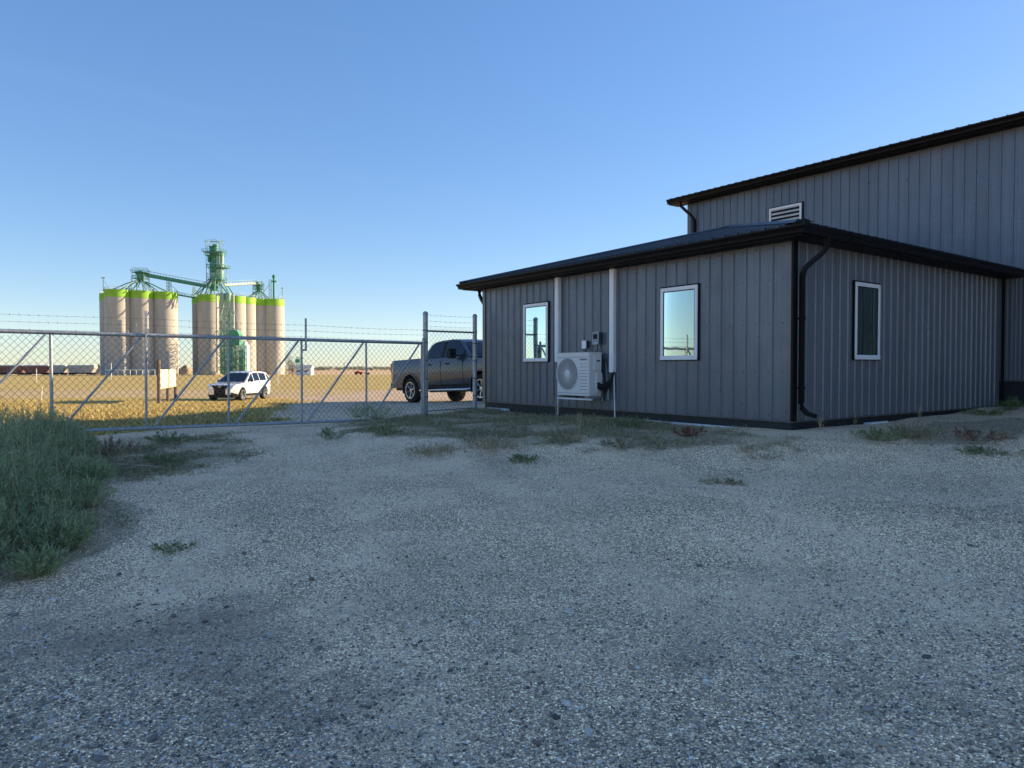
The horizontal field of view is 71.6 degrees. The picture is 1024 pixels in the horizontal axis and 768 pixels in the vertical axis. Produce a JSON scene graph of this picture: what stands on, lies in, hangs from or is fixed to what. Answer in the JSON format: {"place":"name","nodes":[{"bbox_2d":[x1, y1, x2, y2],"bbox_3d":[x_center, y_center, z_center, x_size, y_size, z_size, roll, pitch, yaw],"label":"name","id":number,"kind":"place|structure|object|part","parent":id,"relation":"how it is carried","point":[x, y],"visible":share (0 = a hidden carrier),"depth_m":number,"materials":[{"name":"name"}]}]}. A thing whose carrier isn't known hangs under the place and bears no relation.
{"place":"outdoors","nodes":[
{"label":"outdoors","id":0,"kind":"place"},
{"bbox_2d":[0,396,324,435],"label":"prairie grass","id":1,"kind":"structure","parent":0,"point":[99,420],"depth_m":19.21,"materials":[{"name":"beige plant"}]},
{"bbox_2d":[0,368,1023,767],"bbox_3d":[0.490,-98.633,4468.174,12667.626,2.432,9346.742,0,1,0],"label":"ground","id":2,"kind":"structure","parent":0,"point":[610,464],"depth_m":4.55,"materials":[{"name":"grey gravel"}]},
{"bbox_2d":[0,394,120,579],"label":"kochia weeds","id":3,"kind":"object","parent":2,"relation":"on","point":[41,457],"visible":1,"depth_m":6.38,"materials":[{"name":"green plant"}]},
{"bbox_2d":[99,290,104,374],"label":"grain silo","id":4,"kind":"object","parent":2,"relation":"on","point":[101,314],"visible":0.23,"depth_m":291.44,"materials":[{"name":"concrete"}]},
{"bbox_2d":[88,434,145,458],"bbox_3d":[-5.857,0.855,10.329,0.942,0.393,1.458,-1,1,-26],"label":"weed clump","id":5,"kind":"object","parent":2,"relation":"on","point":[105,451],"visible":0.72,"depth_m":10.27,"materials":[{"name":"plant"}]},
{"bbox_2d":[104,286,130,374],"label":"grain silo","id":6,"kind":"object","parent":2,"relation":"on","point":[116,303],"visible":0.91,"depth_m":278.65,"materials":[{"name":"concrete"}]},
{"bbox_2d":[128,287,153,374],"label":"grain silo","id":7,"kind":"object","parent":2,"relation":"on","point":[141,301],"visible":0.84,"depth_m":282.97,"materials":[{"name":"concrete"}]},
{"bbox_2d":[114,267,165,290],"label":"spout hub","id":8,"kind":"object","parent":7,"relation":"on","point":[139,277],"visible":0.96,"depth_m":285.36,"materials":[{"name":"green paint"}]},
{"bbox_2d":[111,459,177,472],"bbox_3d":[-4.894,1.066,8.748,1.725,0.331,0.896,0,1,0],"label":"clump","id":9,"kind":"object","parent":2,"relation":"on","point":[134,465],"visible":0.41,"depth_m":8.80,"materials":[{"name":"green plant"}]},
{"bbox_2d":[135,451,188,466],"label":"weed clump","id":10,"kind":"object","parent":2,"relation":"on","point":[164,460],"visible":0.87,"depth_m":9.26,"materials":[{"name":"green plant"}]},
{"bbox_2d":[144,430,188,441],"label":"weed clump","id":11,"kind":"object","parent":2,"relation":"on","point":[166,440],"visible":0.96,"depth_m":11.40,"materials":[{"name":"green plant"}]},
{"bbox_2d":[154,289,178,374],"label":"grain silo","id":12,"kind":"object","parent":2,"relation":"on","point":[165,305],"visible":0.81,"depth_m":287.54,"materials":[{"name":"concrete"}]},
{"bbox_2d":[166,280,174,291],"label":"trestle","id":13,"kind":"object","parent":12,"relation":"on","point":[168,285],"visible":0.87,"depth_m":290.37,"materials":[{"name":"green metal"}]},
{"bbox_2d":[135,271,208,287],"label":"conveyor gallery","id":14,"kind":"object","parent":13,"relation":"on","point":[181,281],"visible":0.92,"depth_m":292.35,"materials":[{"name":"green paint"}]},
{"bbox_2d":[175,291,194,298],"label":"conveyor gallery","id":15,"kind":"object","parent":12,"relation":"attached to","point":[184,295],"visible":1,"depth_m":296.73,"materials":[{"name":"green paint"}]},
{"bbox_2d":[157,359,176,402],"bbox_3d":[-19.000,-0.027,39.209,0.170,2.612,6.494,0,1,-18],"label":"sign board","id":16,"kind":"object","parent":2,"relation":"on","point":[163,381],"visible":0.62,"depth_m":38.42,"materials":[{"name":"white wood"}]},
{"bbox_2d":[149,536,196,556],"bbox_3d":[-2.643,1.257,5.477,0.330,0.108,0.320,1,1,28],"label":"weed clump","id":17,"kind":"object","parent":2,"relation":"on","point":[169,546],"visible":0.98,"depth_m":5.46,"materials":[{"name":"green plant"}]},
{"bbox_2d":[179,365,192,373],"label":"grain pile","id":18,"kind":"object","parent":2,"relation":"on","point":[183,370],"visible":0.62,"depth_m":328.08,"materials":[{"name":"beige food"}]},
{"bbox_2d":[192,295,197,374],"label":"grain silo","id":19,"kind":"object","parent":2,"relation":"on","point":[194,329],"visible":0.15,"depth_m":307.50,"materials":[{"name":"concrete"}]},
{"bbox_2d":[0,424,403,585],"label":"weeds","id":20,"kind":"object","parent":2,"relation":"on","point":[110,518],"visible":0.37,"depth_m":8.08,"materials":[{"name":"plant"}]},
{"bbox_2d":[197,292,219,374],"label":"grain silo","id":21,"kind":"object","parent":2,"relation":"on","point":[206,307],"visible":0.8,"depth_m":298.50,"materials":[{"name":"concrete"}]},
{"bbox_2d":[192,287,201,295],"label":"trestle","id":22,"kind":"object","parent":21,"relation":"on","point":[195,291],"visible":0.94,"depth_m":302.26,"materials":[{"name":"green metal"}]},
{"bbox_2d":[195,239,232,293],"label":"elevator tower","id":23,"kind":"structure","parent":21,"relation":"on","point":[215,258],"depth_m":297.91,"materials":[{"name":"green metal"}]},
{"bbox_2d":[223,280,260,285],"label":"conveyor gallery","id":24,"kind":"object","parent":23,"relation":"attached to","point":[240,283],"visible":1,"depth_m":307.88,"materials":[{"name":"white metal"}]},
{"bbox_2d":[0,311,425,431],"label":"sliding gate","id":25,"kind":"structure","parent":2,"relation":"on","point":[145,335],"depth_m":12.93,"materials":[{"name":"metal"}]},
{"bbox_2d":[210,293,232,373],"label":"grain silo","id":26,"kind":"object","parent":2,"relation":"on","point":[226,321],"visible":0.2,"depth_m":302.84,"materials":[{"name":"concrete"}]},
{"bbox_2d":[213,292,245,374],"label":"receiving frame","id":27,"kind":"object","parent":2,"relation":"on","point":[226,296],"visible":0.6,"depth_m":293.37,"materials":[{"name":"metal"}]},
{"bbox_2d":[220,330,249,374],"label":"dryer building","id":28,"kind":"structure","parent":2,"relation":"on","point":[240,343],"depth_m":287.69,"materials":[{"name":"green paint"}]},
{"bbox_2d":[229,293,245,369],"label":"grain silo","id":29,"kind":"object","parent":2,"relation":"on","point":[240,307],"visible":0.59,"depth_m":305.12,"materials":[{"name":"concrete"}]},
{"bbox_2d":[208,370,270,400],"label":"sport utility vehicle","id":30,"kind":"object","parent":2,"relation":"on","point":[236,385],"visible":0.75,"depth_m":43.76,"materials":[{"name":"white paint"}]},
{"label":"side window","id":31,"kind":"part","parent":30,"relation":"part of","materials":[{"name":"black glass"}]},
{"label":"side window","id":32,"kind":"part","parent":30,"relation":"part of","materials":[{"name":"black glass"}]},
{"bbox_2d":[240,341,249,370],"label":"hopper bin","id":33,"kind":"object","parent":2,"relation":"on","point":[248,352],"visible":0.24,"depth_m":294.85,"materials":[{"name":"white metal"}]},
{"bbox_2d":[235,294,256,370],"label":"grain silo","id":34,"kind":"object","parent":2,"relation":"on","point":[250,310],"visible":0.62,"depth_m":311.10,"materials":[{"name":"concrete"}]},
{"bbox_2d":[247,296,267,372],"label":"grain silo","id":35,"kind":"object","parent":2,"relation":"on","point":[260,312],"visible":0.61,"depth_m":316.10,"materials":[{"name":"concrete"}]},
{"bbox_2d":[249,281,269,298],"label":"spout hub","id":36,"kind":"object","parent":35,"relation":"on","point":[257,288],"visible":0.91,"depth_m":317.23,"materials":[{"name":"green paint"}]},
{"bbox_2d":[265,296,284,374],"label":"grain silo","id":37,"kind":"object","parent":2,"relation":"on","point":[274,311],"visible":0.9,"depth_m":317.64,"materials":[{"name":"concrete"}]},
{"bbox_2d":[259,274,277,298],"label":"bucket leg","id":38,"kind":"object","parent":37,"relation":"on","point":[273,277],"visible":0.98,"depth_m":318.80,"materials":[{"name":"green paint"}]},
{"bbox_2d":[179,366,390,370],"bbox_3d":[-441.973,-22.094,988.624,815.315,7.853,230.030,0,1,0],"label":"distant treeline","id":39,"kind":"object","parent":2,"relation":"on","point":[348,368],"visible":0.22,"depth_m":942.82,"materials":[{"name":"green plant"}]},
{"bbox_2d":[284,355,294,373],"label":"bare tree","id":40,"kind":"object","parent":2,"relation":"on","point":[288,364],"visible":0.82,"depth_m":291.92,"materials":[{"name":"brown wood"}]},
{"bbox_2d":[288,360,297,374],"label":"bare tree","id":41,"kind":"object","parent":2,"relation":"on","point":[294,365],"visible":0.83,"depth_m":291.39,"materials":[{"name":"brown wood"}]},
{"bbox_2d":[295,365,313,374],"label":"site shed","id":42,"kind":"structure","parent":2,"relation":"on","point":[308,370],"depth_m":287.97,"materials":[{"name":"white metal"}]},
{"bbox_2d":[316,426,347,439],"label":"weed clump","id":43,"kind":"object","parent":2,"relation":"on","point":[328,430],"visible":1,"depth_m":11.27,"materials":[{"name":"green plant"}]},
{"bbox_2d":[343,402,374,416],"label":"weed clump","id":44,"kind":"object","parent":2,"relation":"on","point":[356,411],"visible":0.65,"depth_m":15.41,"materials":[{"name":"green plant"}]},
{"bbox_2d":[356,400,401,418],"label":"weed clump","id":45,"kind":"object","parent":2,"relation":"on","point":[378,413],"visible":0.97,"depth_m":14.82,"materials":[{"name":"green plant"}]},
{"bbox_2d":[363,421,409,437],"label":"weed clump","id":46,"kind":"object","parent":2,"relation":"on","point":[386,428],"visible":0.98,"depth_m":11.27,"materials":[{"name":"plant"}]},
{"bbox_2d":[422,338,424,414],"bbox_3d":[-1.928,-0.102,15.509,0.068,1.807,0.068,-1,2,-36],"label":"receiver post","id":47,"kind":"object","parent":2,"relation":"on","point":[423,376],"visible":0.89,"depth_m":15.48,"materials":[{"name":"metal"}]},
{"bbox_2d":[402,441,466,459],"bbox_3d":[-1.089,0.879,9.643,0.939,0.216,0.862,0,1,-19],"label":"weed clump","id":48,"kind":"object","parent":2,"relation":"on","point":[428,451],"visible":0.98,"depth_m":9.57,"materials":[{"name":"plant"}]},
{"bbox_2d":[391,339,482,402],"bbox_3d":[-1.501,-0.414,22.550,2.520,1.970,6.180,-1,0,-41],"label":"pickup truck","id":49,"kind":"object","parent":2,"relation":"on","point":[409,373],"visible":0.46,"depth_m":21.85,"materials":[{"name":"metal"}]},
{"bbox_3d":[-2.370,-1.048,22.291,0.191,0.438,0.760,-1,0,-41],"label":"side window","id":50,"kind":"part","parent":49,"relation":"part of","materials":[{"name":"black glass"}]},
{"bbox_3d":[-1.708,-1.073,21.529,0.195,0.445,1.020,-1,0,-41],"label":"side window","id":51,"kind":"part","parent":49,"relation":"part of","materials":[{"name":"black glass"}]},
{"bbox_2d":[423,311,476,414],"bbox_3d":[-1.376,-0.384,15.999,1.413,2.446,0.137,-1,2,-36],"label":"fence panel","id":52,"kind":"object","parent":2,"relation":"on","point":[425,336],"visible":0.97,"depth_m":15.98,"materials":[{"name":"metal"}]},
{"bbox_2d":[461,433,530,457],"bbox_3d":[-0.227,0.819,9.950,1.056,0.310,1.234,0,1,0],"label":"weed clump","id":53,"kind":"object","parent":2,"relation":"on","point":[493,443],"visible":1,"depth_m":9.83,"materials":[{"name":"plant"}]},
{"bbox_2d":[507,452,539,464],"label":"weed clump","id":54,"kind":"object","parent":2,"relation":"on","point":[519,457],"visible":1,"depth_m":9.13,"materials":[{"name":"green plant"}]},
{"bbox_2d":[83,405,987,481],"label":"weeds","id":55,"kind":"object","parent":2,"relation":"on","point":[405,420],"visible":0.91,"depth_m":11.28,"materials":[{"name":"plant"}]},
{"bbox_2d":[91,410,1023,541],"bbox_3d":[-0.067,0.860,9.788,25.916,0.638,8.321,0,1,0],"label":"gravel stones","id":56,"kind":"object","parent":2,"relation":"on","point":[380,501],"visible":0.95,"depth_m":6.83,"materials":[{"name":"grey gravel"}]},
{"bbox_2d":[525,427,605,444],"bbox_3d":[0.700,0.715,10.190,1.036,0.299,0.808,1,2,39],"label":"weed clump","id":57,"kind":"object","parent":2,"relation":"on","point":[559,437],"visible":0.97,"depth_m":10.25,"materials":[{"name":"plant"}]},
{"bbox_2d":[577,412,581,437],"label":"dead stalk","id":58,"kind":"object","parent":2,"relation":"on","point":[579,419],"visible":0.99,"depth_m":10.22,"materials":[{"name":"plant"}]},
{"bbox_2d":[594,437,648,450],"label":"weed clump","id":59,"kind":"object","parent":2,"relation":"on","point":[621,444],"visible":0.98,"depth_m":9.53,"materials":[{"name":"green plant"}]},
{"bbox_2d":[611,415,647,427],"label":"weed clump","id":60,"kind":"object","parent":2,"relation":"on","point":[632,421],"visible":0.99,"depth_m":11.55,"materials":[{"name":"green plant"}]},
{"bbox_2d":[671,425,707,436],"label":"weed clump","id":61,"kind":"object","parent":2,"relation":"on","point":[688,434],"visible":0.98,"depth_m":10.05,"materials":[{"name":"plant"}]},
{"bbox_2d":[697,475,745,484],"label":"weed clump","id":62,"kind":"object","parent":2,"relation":"on","point":[731,481],"visible":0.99,"depth_m":7.25,"materials":[{"name":"plant"}]},
{"bbox_2d":[456,218,1023,429],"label":"office building","id":63,"kind":"structure","parent":2,"relation":"on","point":[798,324],"depth_m":11.95,"materials":[{"name":"grey metal"}]},
{"bbox_2d":[523,301,549,361],"bbox_3d":[0.498,-1.087,14.946,0.050,1.254,0.857,-1,2,-36],"label":"window","id":64,"kind":"structure","parent":63,"relation":"in","point":[536,316],"depth_m":14.91,"materials":[{"name":"clear glass"}]},
{"bbox_2d":[555,277,560,361],"bbox_3d":[0.923,-1.292,14.312,0.086,1.698,0.115,-1,2,-36],"label":"line cover","id":65,"kind":"object","parent":63,"relation":"attached to","point":[557,314],"visible":0.73,"depth_m":14.27,"materials":[{"name":"white plastic"}]},
{"bbox_2d":[556,352,614,400],"bbox_3d":[1.379,-0.137,13.417,0.440,0.910,1.230,-1,2,-36],"label":"heat pump","id":66,"kind":"object","parent":63,"relation":"attached to","point":[579,374],"visible":1,"depth_m":13.25,"materials":[{"name":"white paint"}]},
{"bbox_2d":[582,341,588,351],"bbox_3d":[1.402,-0.707,13.650,0.112,0.252,0.122,-1,2,-36],"label":"junction box","id":67,"kind":"object","parent":63,"relation":"attached to","point":[585,344],"visible":0.89,"depth_m":13.61,"materials":[{"name":"white plastic"}]},
{"bbox_2d":[592,332,601,351],"bbox_3d":[1.591,-0.785,13.390,0.114,0.396,0.192,-1,2,-36],"label":"disconnect box","id":68,"kind":"object","parent":63,"relation":"attached to","point":[597,338],"visible":0.96,"depth_m":13.34,"materials":[{"name":"black metal"}]},
{"bbox_2d":[598,345,607,380],"bbox_3d":[1.708,-0.367,13.316,0.021,0.737,0.252,-1,2,-36],"label":"conduit","id":69,"kind":"object","parent":63,"relation":"attached to","point":[605,364],"visible":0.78,"depth_m":13.25,"materials":[{"name":"grey plastic"}]},
{"bbox_2d":[609,268,615,371],"bbox_3d":[1.851,-1.163,13.054,0.086,1.898,0.115,-1,2,-36],"label":"line cover","id":70,"kind":"object","parent":63,"relation":"attached to","point":[612,320],"visible":1,"depth_m":13.01,"materials":[{"name":"white plastic"}]},
{"bbox_2d":[613,375,614,416],"bbox_3d":[1.878,0.212,13.027,0.024,0.872,0.116,0,1,-4],"label":"drain pipe","id":71,"kind":"object","parent":63,"relation":"attached to","point":[614,394],"visible":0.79,"depth_m":13.03,"materials":[{"name":"white plastic"}]},
{"bbox_2d":[660,283,699,360],"bbox_3d":[2.782,-1.017,11.844,0.050,1.254,0.817,-1,2,-36],"label":"window","id":72,"kind":"structure","parent":63,"relation":"in","point":[679,304],"depth_m":11.82,"materials":[{"name":"clear glass"}]},
{"bbox_2d":[852,280,880,359],"bbox_3d":[5.690,-1.007,11.386,0.809,1.254,0.050,-1,2,-36],"label":"window","id":73,"kind":"structure","parent":63,"relation":"in","point":[858,286],"depth_m":11.38,"materials":[{"name":"white plastic"}]},
{"bbox_2d":[731,443,769,457],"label":"weed clump","id":74,"kind":"object","parent":2,"relation":"on","point":[746,448],"visible":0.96,"depth_m":8.76,"materials":[{"name":"plant"}]},
{"bbox_2d":[815,417,824,429],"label":"dead stalk","id":75,"kind":"object","parent":2,"relation":"on","point":[818,421],"visible":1,"depth_m":10.29,"materials":[{"name":"plant"}]},
{"bbox_2d":[666,111,1023,406],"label":"shop building","id":76,"kind":"structure","parent":2,"relation":"on","point":[958,190],"depth_m":15.68,"materials":[{"name":"grey metal"}]},
{"bbox_2d":[710,417,1022,458],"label":"weeds","id":77,"kind":"object","parent":2,"relation":"on","point":[939,426],"visible":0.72,"depth_m":10.35,"materials":[{"name":"plant"}]},
{"bbox_2d":[840,425,914,445],"bbox_3d":[4.735,0.652,9.228,0.908,0.275,0.897,1,1,30],"label":"weed clump","id":78,"kind":"object","parent":2,"relation":"on","point":[875,435],"visible":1,"depth_m":9.18,"materials":[{"name":"plant"}]},
{"bbox_2d":[871,421,963,441],"bbox_3d":[5.408,0.603,9.558,0.910,0.290,0.995,0,1,0],"label":"weed clump","id":79,"kind":"object","parent":2,"relation":"on","point":[913,433],"visible":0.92,"depth_m":9.44,"materials":[{"name":"plant"}]},
{"bbox_2d":[917,405,922,421],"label":"dead stalk","id":80,"kind":"object","parent":2,"relation":"on","point":[919,416],"visible":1,"depth_m":11.71,"materials":[{"name":"plant"}]},
{"bbox_2d":[924,427,1022,448],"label":"weed clump","id":81,"kind":"object","parent":2,"relation":"on","point":[973,434],"visible":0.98,"depth_m":9.16,"materials":[{"name":"plant"}]},
{"bbox_2d":[954,444,1008,456],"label":"weed clump","id":82,"kind":"object","parent":2,"relation":"on","point":[980,449],"visible":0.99,"depth_m":8.41,"materials":[{"name":"green plant"}]},
{"bbox_2d":[960,408,1011,415],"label":"weed clump","id":83,"kind":"object","parent":2,"relation":"on","point":[983,412],"visible":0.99,"depth_m":13.06,"materials":[{"name":"green plant"}]},
{"bbox_2d":[971,444,1023,459],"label":"weed clump","id":84,"kind":"object","parent":2,"relation":"on","point":[1020,452],"visible":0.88,"depth_m":8.27,"materials":[{"name":"plant"}]},
{"bbox_2d":[991,395,1023,409],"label":"weed clump","id":85,"kind":"object","parent":2,"relation":"on","point":[1015,404],"visible":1,"depth_m":13.48,"materials":[{"name":"green plant"}]},
{"bbox_2d":[0,0,1023,367],"label":"sky","id":86,"kind":"structure","parent":0,"point":[373,158],"materials":[{"name":"blue"}]},
{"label":"rail track","id":87,"kind":"structure","parent":0,"visible":0},
{"bbox_2d":[0,365,23,374],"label":"railcar","id":88,"kind":"object","parent":87,"relation":"on","point":[7,368],"visible":0.85,"depth_m":312.56,"materials":[{"name":"brown paint"}]},
{"bbox_2d":[23,365,48,374],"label":"railcar","id":89,"kind":"object","parent":87,"relation":"on","point":[44,369],"visible":0.89,"depth_m":312.52,"materials":[{"name":"brown paint"}]},
{"bbox_2d":[53,365,67,374],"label":"railcar","id":90,"kind":"object","parent":87,"relation":"on","point":[57,371],"visible":0.66,"depth_m":312.52,"materials":[{"name":"grey paint"}]},
{"bbox_2d":[67,365,97,374],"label":"railcar","id":91,"kind":"object","parent":87,"relation":"on","point":[89,369],"visible":0.83,"depth_m":312.54,"materials":[{"name":"grey paint"}]}
]}

